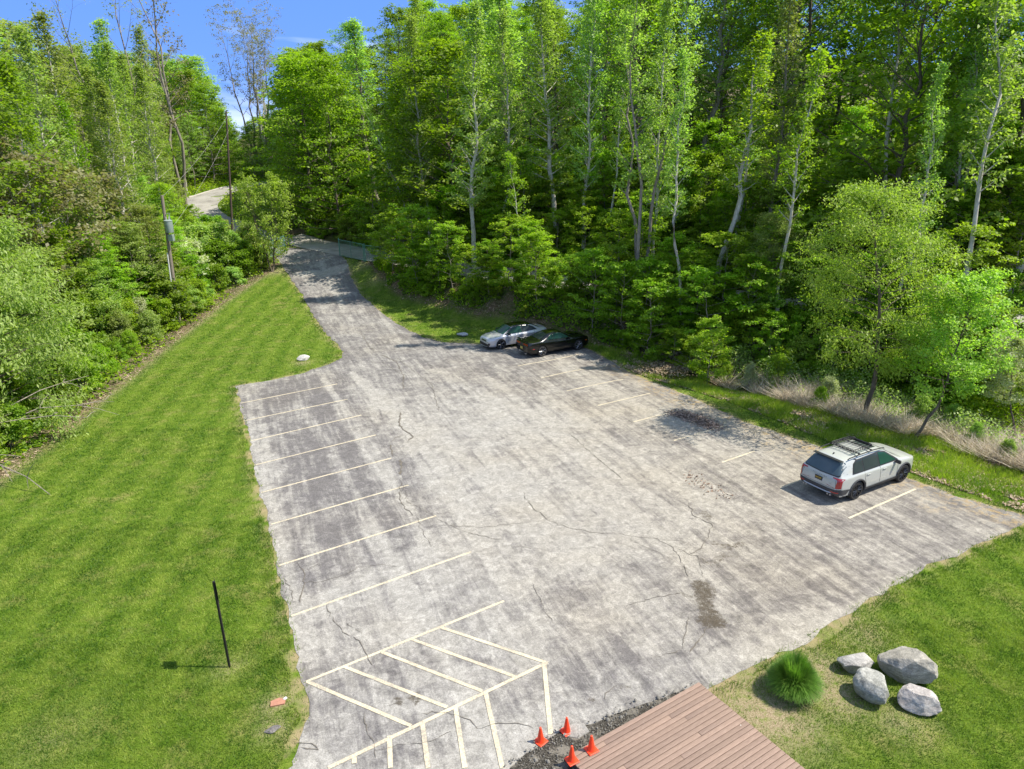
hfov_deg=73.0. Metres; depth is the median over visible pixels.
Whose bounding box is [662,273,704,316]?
bush
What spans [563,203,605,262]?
sapling
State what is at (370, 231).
bush
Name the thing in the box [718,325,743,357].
bush
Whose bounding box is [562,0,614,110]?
maple tree
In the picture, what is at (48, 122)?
broadleaf tree
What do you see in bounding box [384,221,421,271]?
sapling
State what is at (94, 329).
shrub
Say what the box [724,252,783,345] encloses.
sapling
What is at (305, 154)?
maple tree
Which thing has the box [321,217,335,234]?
bush
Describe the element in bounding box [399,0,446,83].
maple tree
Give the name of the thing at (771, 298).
bush
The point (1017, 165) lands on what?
maple tree
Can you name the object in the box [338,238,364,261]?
chain link gate
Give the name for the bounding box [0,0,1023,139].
sky
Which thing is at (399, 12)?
maple tree
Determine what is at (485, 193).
sapling
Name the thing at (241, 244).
shrub
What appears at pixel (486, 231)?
sapling
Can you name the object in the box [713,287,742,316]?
bush
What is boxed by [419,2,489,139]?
maple tree
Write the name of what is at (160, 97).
broadleaf tree
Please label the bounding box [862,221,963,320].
sapling
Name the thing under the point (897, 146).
sapling
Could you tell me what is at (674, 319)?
sapling
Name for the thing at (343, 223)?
bush
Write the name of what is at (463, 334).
white stone
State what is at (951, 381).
bush
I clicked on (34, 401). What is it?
shrub
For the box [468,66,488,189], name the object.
slim tree
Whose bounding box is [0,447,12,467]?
shrub
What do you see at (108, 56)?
poplar tree
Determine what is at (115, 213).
young tree
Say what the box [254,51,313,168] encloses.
maple tree
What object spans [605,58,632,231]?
slim tree
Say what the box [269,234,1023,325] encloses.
forest road
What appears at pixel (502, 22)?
poplar tree
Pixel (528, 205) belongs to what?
sapling
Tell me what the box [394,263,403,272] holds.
bush
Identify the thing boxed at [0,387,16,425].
shrub
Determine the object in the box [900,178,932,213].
sapling
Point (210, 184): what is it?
hill undergrowth
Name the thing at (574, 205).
sapling
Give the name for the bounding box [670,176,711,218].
sapling
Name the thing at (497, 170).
maple tree
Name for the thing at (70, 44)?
open tree
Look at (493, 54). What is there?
maple tree
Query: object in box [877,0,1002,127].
maple tree
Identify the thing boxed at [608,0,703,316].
three stemmed tree
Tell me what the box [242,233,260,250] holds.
shrub
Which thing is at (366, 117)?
maple tree
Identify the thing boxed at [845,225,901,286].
sapling
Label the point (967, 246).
bush
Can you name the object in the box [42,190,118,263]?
young tree
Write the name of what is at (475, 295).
bush
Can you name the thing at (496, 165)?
sapling
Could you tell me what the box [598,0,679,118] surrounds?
maple tree
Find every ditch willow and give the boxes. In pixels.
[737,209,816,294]
[786,175,980,411]
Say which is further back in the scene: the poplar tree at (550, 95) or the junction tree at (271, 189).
the poplar tree at (550, 95)
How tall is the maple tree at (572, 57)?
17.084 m
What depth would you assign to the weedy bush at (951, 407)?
34.90 m
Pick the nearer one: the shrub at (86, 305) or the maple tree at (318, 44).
the shrub at (86, 305)
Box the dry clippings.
[582,344,1023,511]
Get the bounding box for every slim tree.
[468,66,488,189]
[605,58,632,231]
[656,46,696,325]
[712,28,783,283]
[730,40,772,265]
[771,43,828,325]
[868,0,929,267]
[883,61,952,344]
[922,0,995,287]
[938,0,1023,352]
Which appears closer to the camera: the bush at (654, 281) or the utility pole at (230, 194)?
the bush at (654, 281)
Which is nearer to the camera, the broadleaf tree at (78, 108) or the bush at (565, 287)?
the bush at (565, 287)
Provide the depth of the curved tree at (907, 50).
53.70 m
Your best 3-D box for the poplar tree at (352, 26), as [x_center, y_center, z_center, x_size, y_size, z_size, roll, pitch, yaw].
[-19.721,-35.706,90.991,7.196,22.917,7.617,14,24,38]
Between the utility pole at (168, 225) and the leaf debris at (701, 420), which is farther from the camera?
the utility pole at (168, 225)
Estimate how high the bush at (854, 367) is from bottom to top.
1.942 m
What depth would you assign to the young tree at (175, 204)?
78.45 m
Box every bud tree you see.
[204,0,284,176]
[227,0,273,170]
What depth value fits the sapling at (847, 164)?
48.36 m
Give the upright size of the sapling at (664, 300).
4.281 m
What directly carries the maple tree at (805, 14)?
on the ground at (774, 720)
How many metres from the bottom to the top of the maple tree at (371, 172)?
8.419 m
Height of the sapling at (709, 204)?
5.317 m
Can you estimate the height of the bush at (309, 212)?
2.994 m
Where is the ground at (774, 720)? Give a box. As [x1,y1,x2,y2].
[0,60,1023,768]
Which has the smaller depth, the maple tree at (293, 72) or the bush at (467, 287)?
the bush at (467, 287)
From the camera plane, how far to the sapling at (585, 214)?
59.71 m
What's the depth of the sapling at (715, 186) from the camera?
56.12 m
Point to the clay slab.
(277, 702)
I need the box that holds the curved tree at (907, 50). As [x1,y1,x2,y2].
[879,27,933,152]
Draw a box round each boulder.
[837,652,874,673]
[853,667,888,704]
[877,646,937,683]
[897,683,941,716]
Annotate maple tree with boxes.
[240,54,374,227]
[242,47,368,217]
[252,46,346,176]
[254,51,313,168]
[263,70,368,183]
[267,51,374,197]
[274,52,383,233]
[282,38,358,173]
[310,70,374,194]
[324,22,381,95]
[330,51,383,150]
[331,44,389,169]
[335,52,391,142]
[339,53,481,219]
[340,58,469,247]
[340,168,400,231]
[344,45,393,162]
[355,2,439,174]
[364,38,529,244]
[367,53,421,170]
[369,28,402,107]
[371,38,405,118]
[379,17,407,88]
[381,123,441,191]
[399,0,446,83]
[399,33,454,118]
[407,20,462,158]
[410,12,462,156]
[411,10,461,120]
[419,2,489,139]
[431,44,495,167]
[438,21,523,171]
[440,6,486,128]
[445,0,531,127]
[446,48,497,158]
[472,37,533,172]
[475,143,557,236]
[478,0,528,86]
[481,2,531,120]
[481,27,546,166]
[490,11,531,113]
[494,16,563,169]
[510,1,537,108]
[511,0,568,131]
[511,5,549,126]
[518,2,587,155]
[518,8,579,138]
[527,23,580,136]
[528,19,577,98]
[546,127,603,199]
[551,176,604,243]
[557,13,613,119]
[559,0,719,188]
[560,7,619,138]
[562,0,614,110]
[565,0,643,138]
[574,2,635,134]
[581,0,718,131]
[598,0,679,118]
[606,189,667,257]
[612,0,674,123]
[637,0,729,123]
[638,0,754,147]
[641,3,696,95]
[670,0,736,119]
[671,0,778,151]
[672,117,751,222]
[676,0,778,124]
[712,2,808,108]
[713,4,777,113]
[719,0,877,157]
[721,0,850,134]
[735,0,877,143]
[736,177,801,256]
[749,0,853,78]
[752,106,814,187]
[755,0,843,107]
[757,0,1023,276]
[799,0,895,131]
[815,0,923,114]
[818,105,878,202]
[827,0,965,138]
[829,0,889,100]
[837,0,960,118]
[861,0,948,87]
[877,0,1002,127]
[880,0,1023,245]
[892,59,984,170]
[908,0,1021,120]
[927,1,1022,88]
[990,0,1023,122]
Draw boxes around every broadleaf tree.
[0,17,84,198]
[0,18,108,193]
[0,26,69,213]
[0,69,75,313]
[1,27,21,186]
[14,67,88,153]
[24,45,130,172]
[38,81,95,166]
[38,82,141,217]
[41,72,136,170]
[44,39,119,169]
[70,59,143,165]
[95,98,170,201]
[109,83,179,186]
[117,58,175,155]
[120,50,159,85]
[122,94,186,194]
[134,49,217,154]
[136,63,192,146]
[149,84,195,168]
[152,58,230,155]
[155,68,231,171]
[160,54,245,162]
[163,113,207,185]
[172,83,248,180]
[174,64,228,148]
[198,76,236,137]
[199,127,238,170]
[200,102,242,151]
[203,108,244,161]
[207,123,249,174]
[226,129,253,166]
[230,125,274,180]
[240,116,275,166]
[242,121,263,146]
[256,119,291,171]
[257,104,283,155]
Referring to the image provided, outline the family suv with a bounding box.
[800,436,912,498]
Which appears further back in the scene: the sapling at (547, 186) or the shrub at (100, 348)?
the sapling at (547, 186)
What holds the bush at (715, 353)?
on the ground at (774, 720)
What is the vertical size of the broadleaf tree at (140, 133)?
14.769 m
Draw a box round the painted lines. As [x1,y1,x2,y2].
[243,353,915,768]
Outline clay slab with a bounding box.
[270,698,285,707]
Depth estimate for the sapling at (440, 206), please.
72.34 m
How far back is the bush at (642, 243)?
56.94 m
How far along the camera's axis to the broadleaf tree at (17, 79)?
67.84 m
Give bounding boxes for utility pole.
[160,195,180,322]
[225,111,232,229]
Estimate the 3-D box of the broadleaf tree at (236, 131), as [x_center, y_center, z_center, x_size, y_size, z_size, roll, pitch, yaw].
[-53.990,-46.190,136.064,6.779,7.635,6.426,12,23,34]
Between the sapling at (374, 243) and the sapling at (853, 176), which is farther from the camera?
the sapling at (374, 243)
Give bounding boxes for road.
[182,176,315,238]
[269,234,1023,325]
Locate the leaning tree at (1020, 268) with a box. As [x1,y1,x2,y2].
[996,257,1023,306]
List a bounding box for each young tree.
[0,238,71,365]
[0,243,94,328]
[24,227,113,328]
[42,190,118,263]
[52,222,121,311]
[59,223,123,286]
[70,257,139,338]
[80,199,134,260]
[85,237,150,324]
[97,173,167,240]
[103,221,168,311]
[112,202,202,312]
[131,175,176,230]
[135,213,160,241]
[138,231,196,279]
[142,182,200,240]
[142,196,181,221]
[146,213,200,278]
[151,175,192,216]
[166,193,189,211]
[183,204,204,218]
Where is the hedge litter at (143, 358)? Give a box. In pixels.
[0,267,275,476]
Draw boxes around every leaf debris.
[627,357,696,383]
[664,408,726,431]
[683,470,733,498]
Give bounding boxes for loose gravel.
[504,682,705,768]
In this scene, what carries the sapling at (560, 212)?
on the ground at (774, 720)
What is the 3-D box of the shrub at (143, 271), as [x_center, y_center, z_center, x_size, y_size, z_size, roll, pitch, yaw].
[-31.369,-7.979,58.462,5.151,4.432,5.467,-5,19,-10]
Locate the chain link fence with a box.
[363,243,386,263]
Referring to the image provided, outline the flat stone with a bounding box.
[264,725,280,733]
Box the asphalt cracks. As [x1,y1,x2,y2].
[281,297,750,757]
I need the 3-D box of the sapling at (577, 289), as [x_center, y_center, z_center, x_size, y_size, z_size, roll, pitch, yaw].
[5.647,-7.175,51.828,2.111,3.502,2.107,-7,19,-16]
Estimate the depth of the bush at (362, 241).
83.01 m
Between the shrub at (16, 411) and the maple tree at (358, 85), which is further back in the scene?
the maple tree at (358, 85)
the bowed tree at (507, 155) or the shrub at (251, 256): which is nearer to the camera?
the bowed tree at (507, 155)
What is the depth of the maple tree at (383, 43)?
134.79 m
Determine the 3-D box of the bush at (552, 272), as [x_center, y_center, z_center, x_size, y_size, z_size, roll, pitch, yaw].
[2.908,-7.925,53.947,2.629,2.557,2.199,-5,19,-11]
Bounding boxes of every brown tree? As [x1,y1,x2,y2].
[0,134,107,314]
[0,152,121,295]
[8,158,134,265]
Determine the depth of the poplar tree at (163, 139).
118.75 m
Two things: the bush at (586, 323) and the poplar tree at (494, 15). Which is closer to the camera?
the bush at (586, 323)
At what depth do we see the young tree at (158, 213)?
67.18 m
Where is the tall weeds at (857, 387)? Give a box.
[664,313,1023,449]
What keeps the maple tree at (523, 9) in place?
on the ground at (774, 720)
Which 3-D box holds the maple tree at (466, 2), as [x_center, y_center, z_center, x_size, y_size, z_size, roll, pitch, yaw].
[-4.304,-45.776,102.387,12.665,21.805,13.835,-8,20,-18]
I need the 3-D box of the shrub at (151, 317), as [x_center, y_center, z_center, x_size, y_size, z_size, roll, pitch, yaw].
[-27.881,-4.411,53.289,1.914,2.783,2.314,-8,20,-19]
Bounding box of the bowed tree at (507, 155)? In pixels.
[500,151,530,274]
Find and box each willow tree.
[0,208,108,449]
[0,239,54,362]
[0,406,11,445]
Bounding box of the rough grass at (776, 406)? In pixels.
[583,343,1023,504]
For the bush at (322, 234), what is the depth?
90.13 m
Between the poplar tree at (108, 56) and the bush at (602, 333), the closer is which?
the bush at (602, 333)
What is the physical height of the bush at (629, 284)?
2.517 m
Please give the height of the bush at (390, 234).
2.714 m
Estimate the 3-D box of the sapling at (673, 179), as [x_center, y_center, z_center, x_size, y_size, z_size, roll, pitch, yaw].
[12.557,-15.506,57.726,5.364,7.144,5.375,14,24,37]
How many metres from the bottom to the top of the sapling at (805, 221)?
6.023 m
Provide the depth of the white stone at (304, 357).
47.93 m
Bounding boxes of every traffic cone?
[534,727,547,746]
[560,717,570,736]
[564,745,579,766]
[584,735,598,755]
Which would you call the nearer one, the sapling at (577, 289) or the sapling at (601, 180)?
the sapling at (577, 289)
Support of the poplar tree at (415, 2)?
on the ground at (774, 720)
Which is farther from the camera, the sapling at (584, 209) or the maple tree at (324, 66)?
the maple tree at (324, 66)
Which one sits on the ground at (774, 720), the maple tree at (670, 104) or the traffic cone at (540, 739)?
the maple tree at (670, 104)
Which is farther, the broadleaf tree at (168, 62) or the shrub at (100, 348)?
the broadleaf tree at (168, 62)
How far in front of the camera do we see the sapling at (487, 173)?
71.61 m
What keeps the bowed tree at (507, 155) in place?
on the ground at (774, 720)
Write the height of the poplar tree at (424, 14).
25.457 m
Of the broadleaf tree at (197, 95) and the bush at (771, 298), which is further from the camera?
the broadleaf tree at (197, 95)
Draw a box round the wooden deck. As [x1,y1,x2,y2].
[568,682,804,768]
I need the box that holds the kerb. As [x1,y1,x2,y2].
[187,177,298,197]
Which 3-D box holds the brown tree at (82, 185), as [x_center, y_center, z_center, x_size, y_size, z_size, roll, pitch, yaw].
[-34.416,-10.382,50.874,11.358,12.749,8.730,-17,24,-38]
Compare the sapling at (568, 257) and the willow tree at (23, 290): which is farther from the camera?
the sapling at (568, 257)
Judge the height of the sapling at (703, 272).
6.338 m
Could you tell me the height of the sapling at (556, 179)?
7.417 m
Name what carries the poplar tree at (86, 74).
on the ground at (774, 720)
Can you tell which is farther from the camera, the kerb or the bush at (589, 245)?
the kerb
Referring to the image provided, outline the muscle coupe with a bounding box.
[516,329,587,355]
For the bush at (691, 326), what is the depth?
46.97 m
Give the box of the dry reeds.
[646,337,1023,470]
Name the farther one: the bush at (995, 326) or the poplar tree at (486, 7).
the poplar tree at (486, 7)
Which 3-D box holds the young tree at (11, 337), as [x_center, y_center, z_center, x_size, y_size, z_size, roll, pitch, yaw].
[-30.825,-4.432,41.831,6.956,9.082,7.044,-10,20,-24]
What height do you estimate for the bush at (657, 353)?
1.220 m
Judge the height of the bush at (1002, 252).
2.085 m
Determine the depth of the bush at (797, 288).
49.67 m
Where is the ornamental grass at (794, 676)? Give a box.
[762,648,826,705]
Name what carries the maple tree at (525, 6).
on the ground at (774, 720)
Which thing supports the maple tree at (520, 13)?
on the ground at (774, 720)
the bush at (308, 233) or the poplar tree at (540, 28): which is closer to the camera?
the poplar tree at (540, 28)
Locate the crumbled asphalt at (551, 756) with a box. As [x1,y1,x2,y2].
[510,690,683,768]
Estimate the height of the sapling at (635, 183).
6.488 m
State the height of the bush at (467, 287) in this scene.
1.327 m
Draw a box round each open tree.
[26,0,163,171]
[124,0,193,206]
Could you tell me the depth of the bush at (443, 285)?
61.66 m
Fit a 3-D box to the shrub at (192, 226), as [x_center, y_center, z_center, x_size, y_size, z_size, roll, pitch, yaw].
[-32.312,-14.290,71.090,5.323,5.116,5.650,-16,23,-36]
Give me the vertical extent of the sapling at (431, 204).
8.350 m
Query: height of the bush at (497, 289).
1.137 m
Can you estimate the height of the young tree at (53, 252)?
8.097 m
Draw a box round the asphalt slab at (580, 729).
[563,723,588,737]
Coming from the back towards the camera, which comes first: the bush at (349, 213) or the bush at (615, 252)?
the bush at (349, 213)
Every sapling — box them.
[365,230,392,263]
[366,206,414,270]
[382,203,437,271]
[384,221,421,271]
[392,242,433,283]
[405,164,445,218]
[408,221,452,278]
[409,201,437,238]
[412,183,455,238]
[416,158,475,222]
[416,183,466,248]
[417,237,454,285]
[420,219,471,288]
[425,158,479,228]
[431,192,478,248]
[441,243,483,295]
[445,204,469,238]
[450,201,483,249]
[459,167,495,219]
[465,156,514,212]
[467,211,494,256]
[469,238,503,281]
[471,256,505,295]
[473,181,501,221]
[475,207,488,241]
[476,181,525,237]
[476,214,547,288]
[478,201,514,255]
[482,174,552,254]
[483,175,540,237]
[499,193,540,251]
[508,230,566,306]
[510,216,560,290]
[515,178,569,234]
[525,160,577,221]
[528,172,576,243]
[532,170,565,217]
[538,207,579,265]
[541,146,592,220]
[550,173,583,215]
[553,253,582,293]
[556,245,627,327]
[560,192,596,232]
[562,151,621,222]
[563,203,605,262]
[571,199,602,242]
[572,266,601,306]
[582,148,630,230]
[584,207,651,291]
[588,260,653,345]
[589,209,613,241]
[591,217,633,269]
[598,140,653,215]
[600,268,630,323]
[601,145,673,226]
[606,192,664,260]
[607,176,649,241]
[608,210,682,293]
[610,254,684,324]
[621,277,686,354]
[627,141,699,215]
[631,185,670,241]
[638,232,713,307]
[641,155,692,226]
[641,195,706,263]
[645,290,678,341]
[657,327,689,365]
[660,171,703,234]
[660,315,692,355]
[661,264,753,352]
[668,150,736,238]
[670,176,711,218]
[673,250,730,325]
[674,231,766,318]
[677,221,716,266]
[683,314,736,383]
[684,330,720,371]
[696,191,744,251]
[700,194,749,269]
[703,183,737,231]
[711,172,783,263]
[714,154,782,240]
[715,145,772,228]
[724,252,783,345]
[735,182,817,274]
[736,218,820,306]
[747,309,789,363]
[749,145,806,217]
[752,174,821,257]
[775,207,840,287]
[781,251,856,325]
[782,175,844,244]
[794,151,877,250]
[800,208,864,271]
[801,334,830,373]
[803,156,841,224]
[820,259,871,315]
[822,153,888,208]
[825,165,900,248]
[826,304,867,349]
[838,305,901,371]
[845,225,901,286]
[851,239,902,317]
[859,148,922,232]
[859,195,914,262]
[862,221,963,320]
[869,141,924,218]
[877,215,942,279]
[879,301,969,389]
[883,295,938,354]
[886,199,931,232]
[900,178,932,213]
[913,175,990,237]
[917,196,1009,284]
[918,301,1004,393]
[922,209,970,273]
[927,221,1023,320]
[928,115,1023,220]
[929,143,1000,220]
[943,146,1023,247]
[952,143,1023,253]
[952,284,1018,358]
[954,153,1023,267]
[962,174,1023,297]
[972,347,1023,405]
[989,158,1023,266]
[991,307,1023,350]
[992,180,1023,243]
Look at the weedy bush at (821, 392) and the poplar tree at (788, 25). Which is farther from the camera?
the poplar tree at (788, 25)
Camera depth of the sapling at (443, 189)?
70.32 m
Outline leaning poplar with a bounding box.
[356,96,408,217]
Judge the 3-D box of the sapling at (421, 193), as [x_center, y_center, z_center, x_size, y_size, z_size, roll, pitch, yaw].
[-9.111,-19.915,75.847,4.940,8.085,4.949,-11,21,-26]
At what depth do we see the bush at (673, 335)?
46.34 m
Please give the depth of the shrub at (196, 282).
62.47 m
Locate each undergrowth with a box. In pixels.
[0,239,295,470]
[147,124,403,227]
[350,228,1023,426]
[351,70,1023,230]
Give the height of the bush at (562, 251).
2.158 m
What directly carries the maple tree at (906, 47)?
on the ground at (774, 720)
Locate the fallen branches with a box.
[0,376,114,494]
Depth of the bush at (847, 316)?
42.01 m
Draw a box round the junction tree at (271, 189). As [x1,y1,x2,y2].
[231,171,296,271]
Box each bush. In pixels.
[298,206,313,226]
[306,207,323,226]
[306,224,315,234]
[308,200,332,220]
[314,225,328,238]
[320,206,332,219]
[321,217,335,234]
[330,211,344,227]
[333,201,351,221]
[335,221,347,237]
[336,217,361,239]
[340,211,361,231]
[354,229,365,242]
[358,232,367,246]
[363,215,374,230]
[364,202,381,216]
[364,228,379,244]
[377,224,392,239]
[383,223,400,243]
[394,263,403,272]
[400,229,412,242]
[404,245,427,272]
[421,282,434,296]
[430,247,456,273]
[438,279,450,291]
[454,239,471,256]
[460,284,471,298]
[464,232,480,257]
[467,292,479,307]
[479,225,491,241]
[486,263,511,286]
[488,234,518,263]
[493,286,502,298]
[510,269,529,291]
[513,244,532,261]
[517,274,541,296]
[518,303,531,316]
[531,229,566,257]
[533,267,562,298]
[544,244,565,267]
[547,217,573,244]
[549,305,560,316]
[556,223,581,243]
[557,246,586,272]
[559,278,583,299]
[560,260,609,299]
[575,224,592,245]
[580,239,598,260]
[583,320,589,329]
[586,216,616,242]
[598,330,608,342]
[601,248,630,269]
[612,333,627,347]
[613,287,656,324]
[616,272,645,301]
[620,251,634,262]
[627,270,675,303]
[627,319,659,351]
[629,236,656,253]
[631,350,641,358]
[646,346,665,359]
[650,241,683,270]
[658,254,687,276]
[661,222,687,243]
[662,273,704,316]
[667,332,693,356]
[672,221,704,249]
[676,330,730,374]
[681,310,698,329]
[688,273,725,309]
[690,299,736,333]
[698,339,715,367]
[709,255,738,282]
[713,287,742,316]
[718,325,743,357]
[718,360,733,380]
[727,306,779,343]
[739,272,799,317]
[739,361,758,389]
[759,337,783,360]
[766,383,776,393]
[767,352,791,384]
[780,309,817,342]
[782,260,810,290]
[784,333,827,371]
[789,278,842,320]
[799,329,860,376]
[810,385,830,407]
[820,239,848,266]
[821,375,843,402]
[826,310,863,332]
[827,248,860,287]
[842,337,875,368]
[858,249,905,279]
[863,288,892,321]
[871,359,909,386]
[875,291,928,341]
[898,249,919,285]
[907,394,938,426]
[915,369,953,395]
[935,357,994,407]
[941,305,1023,360]
[941,403,962,422]
[953,236,979,263]
[956,417,973,433]
[959,260,994,275]
[965,421,984,446]
[979,243,1016,272]
[980,267,1023,301]
[992,425,1003,439]
[997,438,1017,459]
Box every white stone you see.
[296,354,309,360]
[457,332,467,336]
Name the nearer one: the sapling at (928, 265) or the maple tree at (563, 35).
the sapling at (928, 265)
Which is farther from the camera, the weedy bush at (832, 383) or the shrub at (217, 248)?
the shrub at (217, 248)
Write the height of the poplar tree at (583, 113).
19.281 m
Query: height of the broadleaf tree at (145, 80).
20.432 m
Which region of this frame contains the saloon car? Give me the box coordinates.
[480,321,546,348]
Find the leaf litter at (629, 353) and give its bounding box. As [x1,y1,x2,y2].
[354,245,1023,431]
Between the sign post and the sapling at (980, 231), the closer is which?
the sign post
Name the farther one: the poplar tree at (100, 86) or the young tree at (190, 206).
the young tree at (190, 206)
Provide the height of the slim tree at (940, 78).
15.383 m
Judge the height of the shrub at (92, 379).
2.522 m
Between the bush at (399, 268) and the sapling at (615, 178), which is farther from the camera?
the bush at (399, 268)
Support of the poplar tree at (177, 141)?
on the ground at (774, 720)
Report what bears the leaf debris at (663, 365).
on the ground at (774, 720)
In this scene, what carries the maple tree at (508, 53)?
on the ground at (774, 720)
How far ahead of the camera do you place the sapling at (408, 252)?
63.21 m
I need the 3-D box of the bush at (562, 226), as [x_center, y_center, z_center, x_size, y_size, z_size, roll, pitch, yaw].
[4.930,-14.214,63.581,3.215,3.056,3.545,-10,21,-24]
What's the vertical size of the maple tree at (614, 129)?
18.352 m
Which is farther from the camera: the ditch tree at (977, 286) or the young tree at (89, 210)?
the young tree at (89, 210)
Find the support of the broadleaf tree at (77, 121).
on the ground at (774, 720)
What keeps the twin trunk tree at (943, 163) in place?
on the ground at (774, 720)
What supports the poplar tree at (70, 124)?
on the ground at (774, 720)
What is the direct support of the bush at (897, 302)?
on the ground at (774, 720)
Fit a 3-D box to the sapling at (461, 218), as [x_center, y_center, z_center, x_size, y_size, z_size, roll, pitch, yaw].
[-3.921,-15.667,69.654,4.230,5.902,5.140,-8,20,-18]
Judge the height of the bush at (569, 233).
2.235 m
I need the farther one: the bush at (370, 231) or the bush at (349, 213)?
the bush at (349, 213)
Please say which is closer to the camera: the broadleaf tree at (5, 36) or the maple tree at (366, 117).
the broadleaf tree at (5, 36)
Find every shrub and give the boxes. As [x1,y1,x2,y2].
[0,311,26,362]
[0,314,59,380]
[0,368,22,391]
[0,368,47,412]
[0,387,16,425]
[0,396,31,431]
[0,401,11,451]
[0,401,48,454]
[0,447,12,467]
[3,355,54,396]
[10,321,108,387]
[18,384,58,423]
[38,288,107,346]
[47,373,89,407]
[55,357,105,393]
[60,282,87,291]
[77,285,127,341]
[83,331,121,370]
[86,299,105,331]
[89,343,124,377]
[95,265,154,313]
[101,297,150,337]
[104,308,140,346]
[104,341,130,362]
[116,264,170,307]
[120,252,137,267]
[120,329,142,354]
[130,272,195,324]
[130,296,149,329]
[136,309,164,341]
[139,263,191,309]
[146,297,184,332]
[151,253,195,293]
[168,208,196,224]
[169,233,219,277]
[177,261,194,281]
[178,220,219,259]
[179,253,214,287]
[180,284,208,317]
[186,278,219,310]
[193,246,217,265]
[197,221,237,266]
[199,214,228,229]
[201,238,251,277]
[205,283,215,298]
[206,263,231,290]
[221,218,234,229]
[221,266,247,285]
[224,229,240,248]
[231,238,259,266]
[234,221,260,244]
[238,248,256,274]
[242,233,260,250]
[250,246,272,268]
[979,327,1023,433]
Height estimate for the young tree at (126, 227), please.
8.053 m
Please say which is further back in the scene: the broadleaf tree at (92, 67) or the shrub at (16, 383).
the broadleaf tree at (92, 67)
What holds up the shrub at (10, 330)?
on the ground at (774, 720)
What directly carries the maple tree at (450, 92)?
on the ground at (774, 720)
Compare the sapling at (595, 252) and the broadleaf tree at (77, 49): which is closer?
the sapling at (595, 252)
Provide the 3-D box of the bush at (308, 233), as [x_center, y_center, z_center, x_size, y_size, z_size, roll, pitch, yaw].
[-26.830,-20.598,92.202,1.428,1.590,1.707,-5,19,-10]
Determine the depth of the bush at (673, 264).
54.33 m
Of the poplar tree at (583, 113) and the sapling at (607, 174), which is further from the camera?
the poplar tree at (583, 113)
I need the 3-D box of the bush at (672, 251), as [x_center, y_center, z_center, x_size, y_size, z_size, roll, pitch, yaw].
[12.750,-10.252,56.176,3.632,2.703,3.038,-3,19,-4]
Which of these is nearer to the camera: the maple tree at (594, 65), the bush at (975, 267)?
the bush at (975, 267)
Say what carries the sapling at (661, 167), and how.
on the ground at (774, 720)
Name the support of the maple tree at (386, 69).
on the ground at (774, 720)
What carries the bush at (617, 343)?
on the ground at (774, 720)
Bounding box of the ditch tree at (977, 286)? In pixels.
[890,266,1023,438]
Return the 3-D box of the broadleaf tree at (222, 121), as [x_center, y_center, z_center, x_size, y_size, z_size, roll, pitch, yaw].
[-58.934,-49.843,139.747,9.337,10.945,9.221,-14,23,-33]
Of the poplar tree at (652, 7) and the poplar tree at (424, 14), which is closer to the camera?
the poplar tree at (652, 7)
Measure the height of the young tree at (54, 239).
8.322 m
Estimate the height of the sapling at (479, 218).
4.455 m
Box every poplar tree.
[0,52,54,188]
[0,54,82,290]
[5,82,57,226]
[7,21,93,271]
[27,9,108,216]
[40,56,93,171]
[55,96,120,253]
[76,64,130,217]
[86,17,140,173]
[86,77,146,238]
[88,42,139,166]
[93,38,155,246]
[109,49,153,202]
[111,49,147,153]
[127,63,177,205]
[128,22,171,207]
[157,117,169,168]
[162,152,177,191]
[163,137,176,181]
[173,118,190,191]
[332,17,387,200]
[396,12,441,238]
[397,0,427,56]
[411,0,433,49]
[442,0,503,270]
[476,0,535,173]
[479,0,508,155]
[492,8,525,264]
[515,0,581,245]
[527,0,570,159]
[534,0,575,92]
[563,0,615,249]
[569,0,611,161]
[578,0,637,176]
[588,0,674,168]
[637,0,678,292]
[681,0,756,186]
[748,0,810,263]
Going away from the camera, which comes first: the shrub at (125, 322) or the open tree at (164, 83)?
the shrub at (125, 322)
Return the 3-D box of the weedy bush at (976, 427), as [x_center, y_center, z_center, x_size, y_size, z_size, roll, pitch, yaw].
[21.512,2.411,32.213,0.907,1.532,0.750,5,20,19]
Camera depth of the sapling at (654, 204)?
56.33 m
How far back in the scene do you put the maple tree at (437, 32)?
104.43 m
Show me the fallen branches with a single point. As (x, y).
(11, 470)
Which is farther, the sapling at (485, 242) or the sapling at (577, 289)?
the sapling at (485, 242)
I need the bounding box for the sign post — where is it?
[212,579,230,667]
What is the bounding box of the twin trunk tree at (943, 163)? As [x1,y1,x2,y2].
[917,0,1023,268]
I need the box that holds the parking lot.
[235,247,1023,768]
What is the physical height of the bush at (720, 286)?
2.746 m
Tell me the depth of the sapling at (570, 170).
63.04 m
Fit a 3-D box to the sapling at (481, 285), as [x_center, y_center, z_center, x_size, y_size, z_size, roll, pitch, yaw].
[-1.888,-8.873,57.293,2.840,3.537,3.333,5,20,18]
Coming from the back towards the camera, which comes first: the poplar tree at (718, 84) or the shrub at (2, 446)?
the poplar tree at (718, 84)
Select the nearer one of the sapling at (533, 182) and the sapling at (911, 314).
the sapling at (911, 314)
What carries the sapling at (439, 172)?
on the ground at (774, 720)
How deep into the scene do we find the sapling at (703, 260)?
46.10 m

